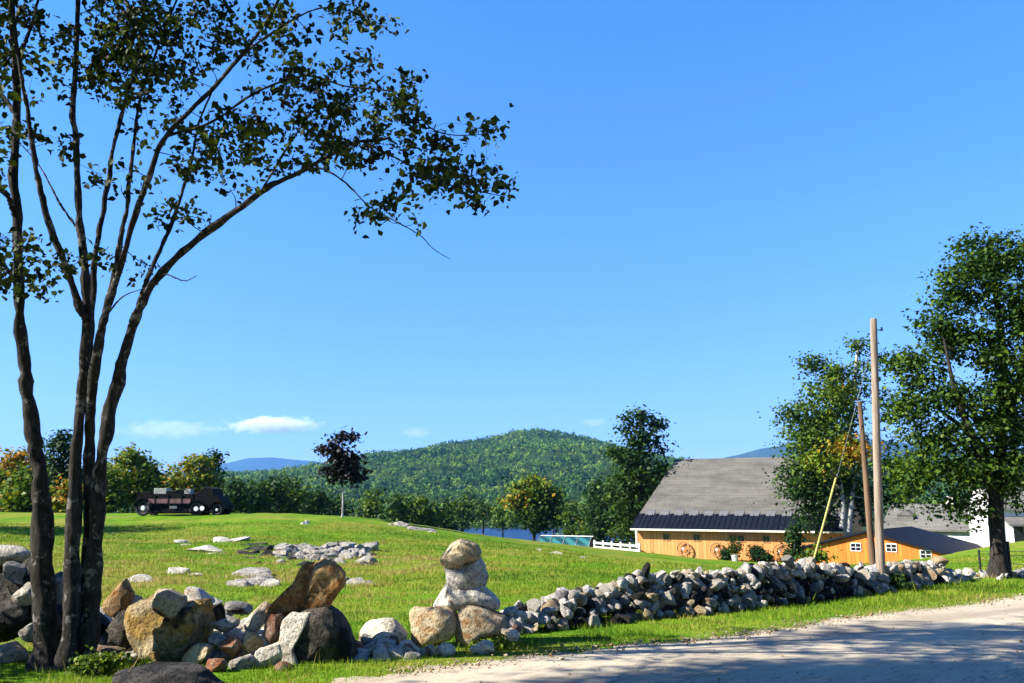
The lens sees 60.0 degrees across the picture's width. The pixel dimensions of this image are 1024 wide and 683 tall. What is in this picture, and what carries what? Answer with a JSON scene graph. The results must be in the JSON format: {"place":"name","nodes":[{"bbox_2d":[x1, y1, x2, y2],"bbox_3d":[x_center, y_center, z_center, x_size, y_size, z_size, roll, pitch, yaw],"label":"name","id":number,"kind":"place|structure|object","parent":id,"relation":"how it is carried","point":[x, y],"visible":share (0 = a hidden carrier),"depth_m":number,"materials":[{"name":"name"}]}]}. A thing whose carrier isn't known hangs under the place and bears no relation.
{"place":"outdoors","nodes":[
{"label":"outdoors","id":0,"kind":"place"},
{"bbox_2d":[0,602,28,625],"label":"stone","id":1,"kind":"object","parent":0,"point":[12,613],"visible":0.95,"depth_m":10.60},
{"bbox_2d":[11,582,31,605],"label":"stone","id":2,"kind":"object","parent":1,"relation":"on","point":[22,596],"visible":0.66,"depth_m":10.64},
{"bbox_2d":[209,457,322,474],"bbox_3d":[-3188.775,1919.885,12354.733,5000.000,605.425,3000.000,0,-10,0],"label":"mountain","id":3,"kind":"structure","parent":0,"point":[251,464],"depth_m":12263.06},
{"bbox_2d":[0,512,1023,682],"bbox_3d":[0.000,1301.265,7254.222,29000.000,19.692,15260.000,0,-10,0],"label":"ground","id":4,"kind":"structure","parent":0,"point":[113,519],"depth_m":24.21,"materials":[{"name":"plant"}]},
{"bbox_2d":[0,641,29,663],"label":"stone","id":5,"kind":"object","parent":4,"relation":"on","point":[14,651],"visible":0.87,"depth_m":10.35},
{"bbox_2d":[18,622,33,642],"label":"stone","id":6,"kind":"object","parent":5,"relation":"on","point":[25,633],"visible":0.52,"depth_m":10.46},
{"bbox_2d":[0,445,29,511],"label":"bushy tree","id":7,"kind":"object","parent":4,"relation":"on","point":[9,461],"visible":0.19,"depth_m":74.86,"materials":[{"name":"yellow plant"}]},
{"bbox_2d":[0,561,31,642],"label":"boulder","id":8,"kind":"object","parent":4,"relation":"on","point":[8,632],"visible":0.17,"depth_m":10.97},
{"bbox_2d":[0,545,30,565],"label":"slab stone","id":9,"kind":"object","parent":8,"relation":"on","point":[8,553],"visible":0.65,"depth_m":11.14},
{"bbox_2d":[6,557,30,594],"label":"boulder","id":10,"kind":"object","parent":8,"relation":"on","point":[13,587],"visible":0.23,"depth_m":10.79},
{"bbox_2d":[3,561,26,584],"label":"stone","id":11,"kind":"object","parent":10,"relation":"on","point":[14,571],"visible":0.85,"depth_m":10.76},
{"bbox_2d":[55,571,62,604],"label":"boulder","id":12,"kind":"object","parent":8,"relation":"on","point":[59,581],"visible":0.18,"depth_m":11.27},
{"bbox_2d":[0,461,64,511],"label":"bushy tree","id":13,"kind":"object","parent":4,"relation":"on","point":[17,493],"visible":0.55,"depth_m":68.14,"materials":[{"name":"green plant"}]},
{"bbox_2d":[0,0,67,670],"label":"roadside tree","id":14,"kind":"object","parent":4,"relation":"on","point":[43,592],"visible":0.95,"depth_m":10.42,"materials":[{"name":"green plant"}]},
{"bbox_2d":[29,604,62,650],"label":"boulder","id":15,"kind":"object","parent":4,"relation":"on","point":[58,635],"visible":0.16,"depth_m":10.75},
{"bbox_2d":[27,473,84,512],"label":"bushy tree","id":16,"kind":"object","parent":4,"relation":"on","point":[59,497],"visible":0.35,"depth_m":67.23,"materials":[{"name":"yellow plant"}]},
{"bbox_2d":[42,429,82,490],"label":"bushy tree","id":17,"kind":"object","parent":4,"relation":"on","point":[59,444],"visible":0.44,"depth_m":80.80,"materials":[{"name":"green plant"}]},
{"bbox_2d":[62,645,137,678],"bbox_3d":[-4.431,3.538,9.563,0.737,0.515,0.711,5,-11,-28],"label":"weed bush","id":18,"kind":"object","parent":4,"relation":"on","point":[108,664],"visible":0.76,"depth_m":9.54,"materials":[{"name":"green plant"}]},
{"bbox_2d":[100,612,110,636],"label":"boulder","id":19,"kind":"object","parent":4,"relation":"on","point":[105,622],"visible":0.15,"depth_m":11.06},
{"bbox_2d":[82,464,135,512],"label":"bushy tree","id":20,"kind":"object","parent":4,"relation":"on","point":[113,487],"visible":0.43,"depth_m":74.69,"materials":[{"name":"green plant"}]},
{"bbox_2d":[97,645,125,657],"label":"stone","id":21,"kind":"object","parent":4,"relation":"on","point":[108,649],"visible":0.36,"depth_m":10.28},
{"bbox_2d":[102,609,131,649],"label":"boulder","id":22,"kind":"object","parent":4,"relation":"on","point":[114,633],"visible":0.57,"depth_m":10.75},
{"bbox_2d":[102,579,134,617],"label":"stone","id":23,"kind":"object","parent":22,"relation":"on","point":[120,597],"visible":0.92,"depth_m":10.91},
{"bbox_2d":[107,442,170,512],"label":"bushy tree","id":24,"kind":"object","parent":4,"relation":"on","point":[133,460],"visible":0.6,"depth_m":78.50,"materials":[{"name":"green plant"}]},
{"bbox_2d":[112,662,224,682],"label":"boulder","id":25,"kind":"object","parent":4,"relation":"on","point":[172,672],"visible":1,"depth_m":8.93,"materials":[{"name":"stone"}]},
{"bbox_2d":[124,597,215,661],"bbox_3d":[-4.165,3.531,10.745,1.050,0.826,0.837,0,-10,0],"label":"boulder","id":26,"kind":"object","parent":4,"relation":"on","point":[156,635],"visible":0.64,"depth_m":10.43,"materials":[{"name":"stone"}]},
{"bbox_2d":[146,588,187,617],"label":"slab stone","id":27,"kind":"object","parent":26,"relation":"on","point":[170,603],"visible":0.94,"depth_m":10.44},
{"bbox_2d":[209,616,239,632],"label":"slab stone","id":28,"kind":"object","parent":26,"relation":"on","point":[226,624],"visible":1,"depth_m":10.68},
{"bbox_2d":[134,486,233,515],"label":"old truck","id":29,"kind":"object","parent":4,"relation":"on","point":[208,500],"visible":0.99,"depth_m":57.21,"materials":[{"name":"black paint"}]},
{"bbox_2d":[159,453,227,492],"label":"bushy tree","id":30,"kind":"object","parent":4,"relation":"on","point":[194,474],"visible":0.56,"depth_m":82.45,"materials":[{"name":"green plant"}]},
{"bbox_2d":[182,643,212,662],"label":"stone","id":31,"kind":"object","parent":4,"relation":"on","point":[198,653],"visible":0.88,"depth_m":10.18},
{"bbox_2d":[174,537,250,553],"bbox_3d":[-11.807,7.853,33.831,3.990,0.656,10.532,1,-10,-5],"label":"rock ledge","id":32,"kind":"object","parent":4,"relation":"on","point":[206,548],"visible":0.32,"depth_m":35.04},
{"bbox_2d":[196,446,229,487],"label":"bushy tree","id":33,"kind":"object","parent":4,"relation":"on","point":[217,456],"visible":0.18,"depth_m":91.10,"materials":[{"name":"green plant"}]},
{"bbox_2d":[206,658,227,671],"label":"stone","id":34,"kind":"object","parent":4,"relation":"on","point":[216,664],"visible":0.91,"depth_m":9.76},
{"bbox_2d":[211,653,229,660],"bbox_3d":[-3.485,3.836,10.544,0.262,0.256,0.313,8,-13,-38],"label":"fieldstone","id":35,"kind":"object","parent":4,"relation":"on","point":[221,655],"visible":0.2,"depth_m":10.54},
{"bbox_2d":[208,633,226,650],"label":"stone","id":36,"kind":"object","parent":35,"relation":"on","point":[215,640],"visible":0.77,"depth_m":10.37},
{"bbox_2d":[218,634,242,657],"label":"stone","id":37,"kind":"object","parent":4,"relation":"on","point":[231,646],"visible":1,"depth_m":10.28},
{"bbox_2d":[213,472,258,512],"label":"bushy tree","id":38,"kind":"object","parent":4,"relation":"on","point":[232,494],"visible":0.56,"depth_m":78.57,"materials":[{"name":"green plant"}]},
{"bbox_2d":[228,654,255,669],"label":"stone","id":39,"kind":"object","parent":4,"relation":"on","point":[245,662],"visible":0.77,"depth_m":9.93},
{"bbox_2d":[230,649,253,659],"bbox_3d":[-3.245,3.824,10.593,0.278,0.323,0.330,9,-13,-40],"label":"fieldstone","id":40,"kind":"object","parent":4,"relation":"on","point":[242,652],"visible":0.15,"depth_m":10.53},
{"bbox_2d":[241,630,263,652],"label":"stone","id":41,"kind":"object","parent":40,"relation":"on","point":[251,640],"visible":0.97,"depth_m":10.39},
{"bbox_2d":[226,567,283,586],"bbox_3d":[-6.171,5.866,21.444,1.605,0.566,3.691,2,-10,-11],"label":"rock ledge","id":42,"kind":"object","parent":4,"relation":"on","point":[260,580],"visible":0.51,"depth_m":20.39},
{"bbox_2d":[234,477,282,512],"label":"valley tree","id":43,"kind":"object","parent":4,"relation":"on","point":[260,504],"visible":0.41,"depth_m":98.14,"materials":[{"name":"green plant"}]},
{"bbox_2d":[9,0,518,671],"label":"roadside tree","id":44,"kind":"object","parent":4,"relation":"on","point":[81,592],"visible":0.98,"depth_m":10.50,"materials":[{"name":"green plant"}]},
{"bbox_2d":[254,643,281,667],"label":"slab stone","id":45,"kind":"object","parent":4,"relation":"on","point":[271,652],"visible":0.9,"depth_m":10.08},
{"bbox_2d":[248,471,308,512],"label":"valley tree","id":46,"kind":"object","parent":4,"relation":"on","point":[278,493],"visible":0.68,"depth_m":105.76,"materials":[{"name":"green plant"}]},
{"bbox_2d":[279,612,309,664],"bbox_3d":[-2.551,3.589,10.382,0.367,0.822,0.228,0,-10,0],"label":"boulder","id":47,"kind":"object","parent":4,"relation":"on","point":[293,624],"visible":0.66,"depth_m":10.32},
{"bbox_2d":[262,612,282,643],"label":"stone","id":48,"kind":"object","parent":47,"relation":"on","point":[271,630],"visible":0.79,"depth_m":10.41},
{"bbox_2d":[274,472,317,513],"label":"valley tree","id":49,"kind":"object","parent":4,"relation":"on","point":[299,497],"visible":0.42,"depth_m":109.83,"materials":[{"name":"green plant"}]},
{"bbox_2d":[236,541,379,565],"bbox_3d":[-7.197,7.486,31.181,6.205,0.628,12.448,1,-10,-5],"label":"rock ledge","id":50,"kind":"object","parent":4,"relation":"on","point":[265,549],"visible":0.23,"depth_m":29.12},
{"bbox_2d":[296,485,337,514],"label":"valley tree","id":51,"kind":"object","parent":4,"relation":"on","point":[321,507],"visible":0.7,"depth_m":117.35,"materials":[{"name":"green plant"}]},
{"bbox_2d":[293,605,357,663],"bbox_3d":[-2.257,3.640,10.629,0.829,0.926,0.690,0,-10,0],"label":"boulder","id":52,"kind":"object","parent":4,"relation":"on","point":[327,634],"visible":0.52,"depth_m":10.35,"materials":[{"name":"stone"}]},
{"bbox_2d":[265,561,315,616],"bbox_3d":[-2.667,3.042,10.896,0.659,0.667,0.430,0,-10,0],"label":"hooked stone","id":53,"kind":"object","parent":52,"relation":"on","point":[289,600],"visible":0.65,"depth_m":10.70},
{"bbox_2d":[244,601,270,630],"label":"slab stone","id":54,"kind":"object","parent":53,"relation":"on","point":[255,619],"visible":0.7,"depth_m":10.79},
{"bbox_2d":[304,558,345,608],"bbox_3d":[-2.258,2.960,10.699,0.499,0.663,0.333,0,-10,0],"label":"hooked stone","id":55,"kind":"object","parent":52,"relation":"on","point":[327,580],"visible":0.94,"depth_m":10.58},
{"bbox_2d":[273,541,378,562],"bbox_3d":[-7.337,7.500,31.216,5.236,0.765,11.052,1,-10,-8],"label":"rock ledge","id":56,"kind":"object","parent":4,"relation":"on","point":[348,550],"visible":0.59,"depth_m":29.18,"materials":[{"name":"stone"}]},
{"bbox_2d":[319,489,358,516],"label":"valley tree","id":57,"kind":"object","parent":4,"relation":"on","point":[338,505],"visible":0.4,"depth_m":122.24,"materials":[{"name":"green plant"}]},
{"bbox_2d":[310,426,373,517],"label":"maple sapling","id":58,"kind":"object","parent":4,"relation":"on","point":[342,458],"visible":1,"depth_m":54.97,"materials":[{"name":"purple plant"}]},
{"bbox_2d":[347,483,390,518],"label":"valley tree","id":59,"kind":"object","parent":4,"relation":"on","point":[370,508],"visible":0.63,"depth_m":122.40,"materials":[{"name":"green plant"}]},
{"bbox_2d":[372,643,391,660],"bbox_3d":[-1.548,3.822,10.623,0.300,0.358,0.336,0,-10,0],"label":"fieldstone","id":60,"kind":"object","parent":4,"relation":"on","point":[380,651],"visible":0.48,"depth_m":10.54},
{"bbox_2d":[359,618,407,640],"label":"boulder","id":61,"kind":"object","parent":4,"relation":"on","point":[374,626],"visible":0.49,"depth_m":11.37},
{"bbox_2d":[372,630,395,640],"bbox_3d":[-1.634,3.800,11.211,0.269,0.296,0.324,-4,-11,22],"label":"fieldstone","id":62,"kind":"object","parent":4,"relation":"on","point":[382,634],"visible":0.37,"depth_m":11.14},
{"bbox_2d":[368,491,422,524],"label":"valley tree","id":63,"kind":"object","parent":4,"relation":"on","point":[397,511],"visible":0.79,"depth_m":117.27,"materials":[{"name":"green plant"}]},
{"bbox_2d":[387,647,407,659],"bbox_3d":[-1.374,3.836,10.722,0.280,0.246,0.302,0,-10,0],"label":"fieldstone","id":64,"kind":"object","parent":4,"relation":"on","point":[397,651],"visible":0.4,"depth_m":10.66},
{"bbox_2d":[387,521,437,532],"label":"rock ledge","id":65,"kind":"object","parent":4,"relation":"on","point":[400,523],"visible":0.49,"depth_m":52.50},
{"bbox_2d":[402,491,444,527],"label":"valley tree","id":66,"kind":"object","parent":4,"relation":"on","point":[423,515],"visible":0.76,"depth_m":122.06,"materials":[{"name":"green plant"}]},
{"bbox_2d":[409,605,457,647],"bbox_3d":[-1.025,3.791,11.669,0.654,0.622,0.524,0,-10,0],"label":"boulder","id":67,"kind":"object","parent":4,"relation":"on","point":[435,625],"visible":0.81,"depth_m":11.47,"materials":[{"name":"stone"}]},
{"bbox_2d":[424,495,468,531],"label":"valley tree","id":68,"kind":"object","parent":4,"relation":"on","point":[447,517],"visible":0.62,"depth_m":127.09,"materials":[{"name":"green plant"}]},
{"bbox_2d":[440,642,455,655],"bbox_3d":[-0.806,3.826,10.937,0.223,0.219,0.205,0,-10,0],"label":"fieldstone","id":69,"kind":"object","parent":4,"relation":"on","point":[449,649],"visible":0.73,"depth_m":10.89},
{"bbox_2d":[446,490,482,530],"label":"valley tree","id":70,"kind":"object","parent":4,"relation":"on","point":[465,506],"visible":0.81,"depth_m":156.40,"materials":[{"name":"green plant"}]},
{"bbox_2d":[455,604,508,646],"bbox_3d":[-0.394,3.779,11.716,0.728,0.628,0.583,0,-10,0],"label":"boulder","id":71,"kind":"object","parent":4,"relation":"on","point":[475,622],"visible":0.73,"depth_m":11.48,"materials":[{"name":"stone"}]},
{"bbox_2d":[433,583,499,610],"bbox_3d":[-0.609,3.440,11.934,0.908,0.350,0.582,0,-10,0],"label":"slab stone","id":72,"kind":"object","parent":71,"relation":"on","point":[457,600],"visible":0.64,"depth_m":11.71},
{"bbox_2d":[444,557,488,589],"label":"stone","id":73,"kind":"object","parent":72,"relation":"on","point":[470,575],"visible":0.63,"depth_m":11.78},
{"bbox_2d":[440,539,481,568],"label":"stone","id":74,"kind":"object","parent":73,"relation":"on","point":[458,553],"visible":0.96,"depth_m":11.78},
{"bbox_2d":[467,496,497,534],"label":"valley tree","id":75,"kind":"object","parent":4,"relation":"on","point":[484,509],"visible":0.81,"depth_m":176.22,"materials":[{"name":"green plant"}]},
{"bbox_2d":[457,632,524,651],"bbox_3d":[-0.320,3.915,11.386,1.013,0.379,0.591,0,-10,0],"label":"weed bush","id":76,"kind":"object","parent":4,"relation":"on","point":[501,645],"visible":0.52,"depth_m":11.31,"materials":[{"name":"green plant"}]},
{"bbox_2d":[483,493,517,537],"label":"valley tree","id":77,"kind":"object","parent":4,"relation":"on","point":[498,522],"visible":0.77,"depth_m":166.41,"materials":[{"name":"green plant"}]},
{"bbox_2d":[497,472,569,540],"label":"round tree","id":78,"kind":"object","parent":4,"relation":"on","point":[537,505],"visible":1,"depth_m":117.14,"materials":[{"name":"green plant"}]},
{"bbox_2d":[538,535,596,546],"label":"tunnel greenhouse","id":79,"kind":"object","parent":4,"relation":"on","point":[587,541],"visible":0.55,"depth_m":99.41,"materials":[{"name":"teal plastic"}]},
{"bbox_2d":[554,498,587,536],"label":"valley tree","id":80,"kind":"object","parent":4,"relation":"on","point":[568,516],"visible":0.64,"depth_m":146.50,"materials":[{"name":"green plant"}]},
{"bbox_2d":[555,519,593,536],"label":"valley tree","id":81,"kind":"object","parent":4,"relation":"on","point":[571,531],"visible":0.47,"depth_m":126.58,"materials":[{"name":"green plant"}]},
{"bbox_2d":[573,478,616,546],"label":"pointed tree","id":82,"kind":"object","parent":4,"relation":"on","point":[596,516],"visible":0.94,"depth_m":107.51,"materials":[{"name":"green plant"}]},
{"bbox_2d":[590,476,632,547],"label":"valley tree","id":83,"kind":"object","parent":4,"relation":"on","point":[612,522],"visible":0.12,"depth_m":116.96,"materials":[{"name":"green plant"}]},
{"bbox_2d":[593,540,640,551],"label":"rail fence","id":84,"kind":"object","parent":4,"relation":"on","point":[620,545],"visible":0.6,"depth_m":87.76,"materials":[{"name":"white paint"}]},
{"bbox_2d":[594,404,678,548],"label":"tall tree","id":85,"kind":"object","parent":4,"relation":"on","point":[643,478],"visible":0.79,"depth_m":94.31,"materials":[{"name":"green plant"}]},
{"bbox_2d":[722,536,743,560],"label":"planter","id":86,"kind":"object","parent":4,"relation":"on","point":[735,550],"visible":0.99,"depth_m":79.70,"materials":[{"name":"white paint"}]},
{"bbox_2d":[630,457,865,560],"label":"barn","id":87,"kind":"structure","parent":4,"relation":"on","point":[699,506],"depth_m":85.46,"materials":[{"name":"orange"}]},
{"bbox_2d":[747,544,765,561],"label":"bush","id":88,"kind":"object","parent":4,"relation":"on","point":[755,551],"visible":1,"depth_m":79.22,"materials":[{"name":"green plant"}]},
{"bbox_2d":[500,555,1023,634],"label":"stone wall","id":89,"kind":"structure","parent":4,"relation":"on","point":[789,579],"depth_m":15.52,"materials":[{"name":"stone"}]},
{"bbox_2d":[776,518,809,562],"bbox_3d":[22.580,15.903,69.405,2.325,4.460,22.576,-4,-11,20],"label":"spruce shrub","id":90,"kind":"object","parent":4,"relation":"on","point":[794,540],"visible":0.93,"depth_m":60.35,"materials":[{"name":"green plant"}]},
{"bbox_2d":[791,543,843,565],"bbox_3d":[11.323,8.111,33.032,2.207,1.174,1.380,0,-10,0],"label":"leafy shrub","id":91,"kind":"object","parent":4,"relation":"on","point":[821,555],"visible":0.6,"depth_m":32.99,"materials":[{"name":"green plant"}]},
{"bbox_2d":[753,331,930,541],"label":"leafy tree","id":92,"kind":"object","parent":4,"relation":"on","point":[814,466],"visible":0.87,"depth_m":76.45,"materials":[{"name":"green plant"}]},
{"bbox_2d":[857,401,875,564],"bbox_3d":[8.319,3.704,20.685,0.170,4.636,0.183,0,-10,0],"label":"stub pole","id":93,"kind":"object","parent":4,"relation":"on","point":[870,531],"visible":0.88,"depth_m":20.69,"materials":[{"name":"brown wood"}]},
{"bbox_2d":[870,318,886,580],"bbox_3d":[8.513,2.691,20.527,0.598,6.576,0.226,0,-10,0],"label":"utility pole","id":94,"kind":"object","parent":4,"relation":"on","point":[879,521],"visible":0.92,"depth_m":20.48,"materials":[{"name":"brown wood"}]},
{"bbox_2d":[814,350,870,558],"bbox_3d":[7.740,2.908,20.904,1.885,5.941,0.048,-5,-11,25],"label":"guy wire","id":95,"kind":"object","parent":94,"relation":"attached to","point":[823,524],"visible":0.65,"depth_m":20.86,"materials":[{"name":"yellow metal"}]},
{"bbox_2d":[787,526,981,564],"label":"outbuilding","id":96,"kind":"structure","parent":4,"relation":"on","point":[905,543],"depth_m":64.34,"materials":[{"name":"orange"}]},
{"bbox_2d":[888,571,917,591],"bbox_3d":[8.728,5.480,19.997,0.810,0.604,0.846,5,-11,-26],"label":"weed bush","id":97,"kind":"object","parent":4,"relation":"on","point":[899,581],"visible":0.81,"depth_m":19.81,"materials":[{"name":"green plant"}]},
{"bbox_2d":[884,496,970,541],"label":"house","id":98,"kind":"structure","parent":4,"relation":"on","point":[895,518],"depth_m":93.73,"materials":[{"name":"grey"}]},
{"bbox_2d":[865,222,1023,578],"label":"maple tree","id":99,"kind":"object","parent":4,"relation":"on","point":[996,477],"visible":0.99,"depth_m":25.09,"materials":[{"name":"green plant"}]},
{"bbox_2d":[964,473,1023,546],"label":"house","id":100,"kind":"structure","parent":4,"relation":"on","point":[1014,528],"depth_m":64.64,"materials":[{"name":"white"}]},
{"bbox_2d":[1010,526,1023,541],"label":"window","id":101,"kind":"structure","parent":100,"relation":"in","point":[1018,530],"depth_m":64.16,"materials":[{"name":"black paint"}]},
{"bbox_2d":[978,541,1023,573],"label":"wire fence","id":102,"kind":"object","parent":4,"relation":"on","point":[1008,553],"visible":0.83,"depth_m":24.67,"materials":[{"name":"metal"}]},
{"bbox_2d":[0,0,1023,475],"label":"sky","id":103,"kind":"structure","parent":0,"point":[712,194],"materials":[{"name":"blue"}]},
{"bbox_2d":[458,528,632,540],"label":"lake","id":104,"kind":"structure","parent":0,"point":[516,533],"depth_m":452.34,"materials":[{"name":"blue liquid"}]},
{"bbox_2d":[171,432,957,526],"bbox_3d":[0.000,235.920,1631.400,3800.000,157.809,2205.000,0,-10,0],"label":"hill","id":105,"kind":"structure","parent":0,"point":[544,459],"depth_m":1137.87,"materials":[{"name":"plant"}]},
{"bbox_2d":[1,427,1018,527],"bbox_3d":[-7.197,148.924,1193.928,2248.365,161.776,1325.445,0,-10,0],"label":"forest","id":106,"kind":"object","parent":105,"relation":"on","point":[458,451],"visible":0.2,"depth_m":1123.68,"materials":[{"name":"green plant"}]},
{"bbox_2d":[332,595,1023,682],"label":"road","id":107,"kind":"structure","parent":0,"point":[868,650],"depth_m":10.66,"materials":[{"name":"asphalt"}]},
{"bbox_2d":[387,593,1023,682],"bbox_3d":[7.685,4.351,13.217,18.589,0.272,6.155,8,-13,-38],"label":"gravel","id":108,"kind":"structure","parent":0,"point":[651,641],"depth_m":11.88,"materials":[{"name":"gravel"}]},
{"bbox_2d":[725,439,960,461],"bbox_3d":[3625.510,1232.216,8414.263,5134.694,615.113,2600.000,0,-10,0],"label":"mountain","id":109,"kind":"structure","parent":0,"point":[765,452],"depth_m":8359.27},
{"bbox_3d":[-3.723,3.793,11.050,0.372,0.350,0.349,0,-10,0],"label":"fieldstone","id":110,"kind":"object","parent":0,"visible":0},
{"bbox_2d":[184,587,222,606],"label":"standing stone","id":111,"kind":"object","parent":110,"relation":"on","point":[192,593],"visible":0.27,"depth_m":11.02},
{"bbox_2d":[213,603,225,620],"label":"stone","id":112,"kind":"object","parent":110,"relation":"on","point":[219,612],"visible":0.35,"depth_m":11.08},
{"bbox_2d":[223,601,252,614],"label":"slab stone","id":113,"kind":"object","parent":112,"relation":"on","point":[237,608],"visible":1,"depth_m":11.10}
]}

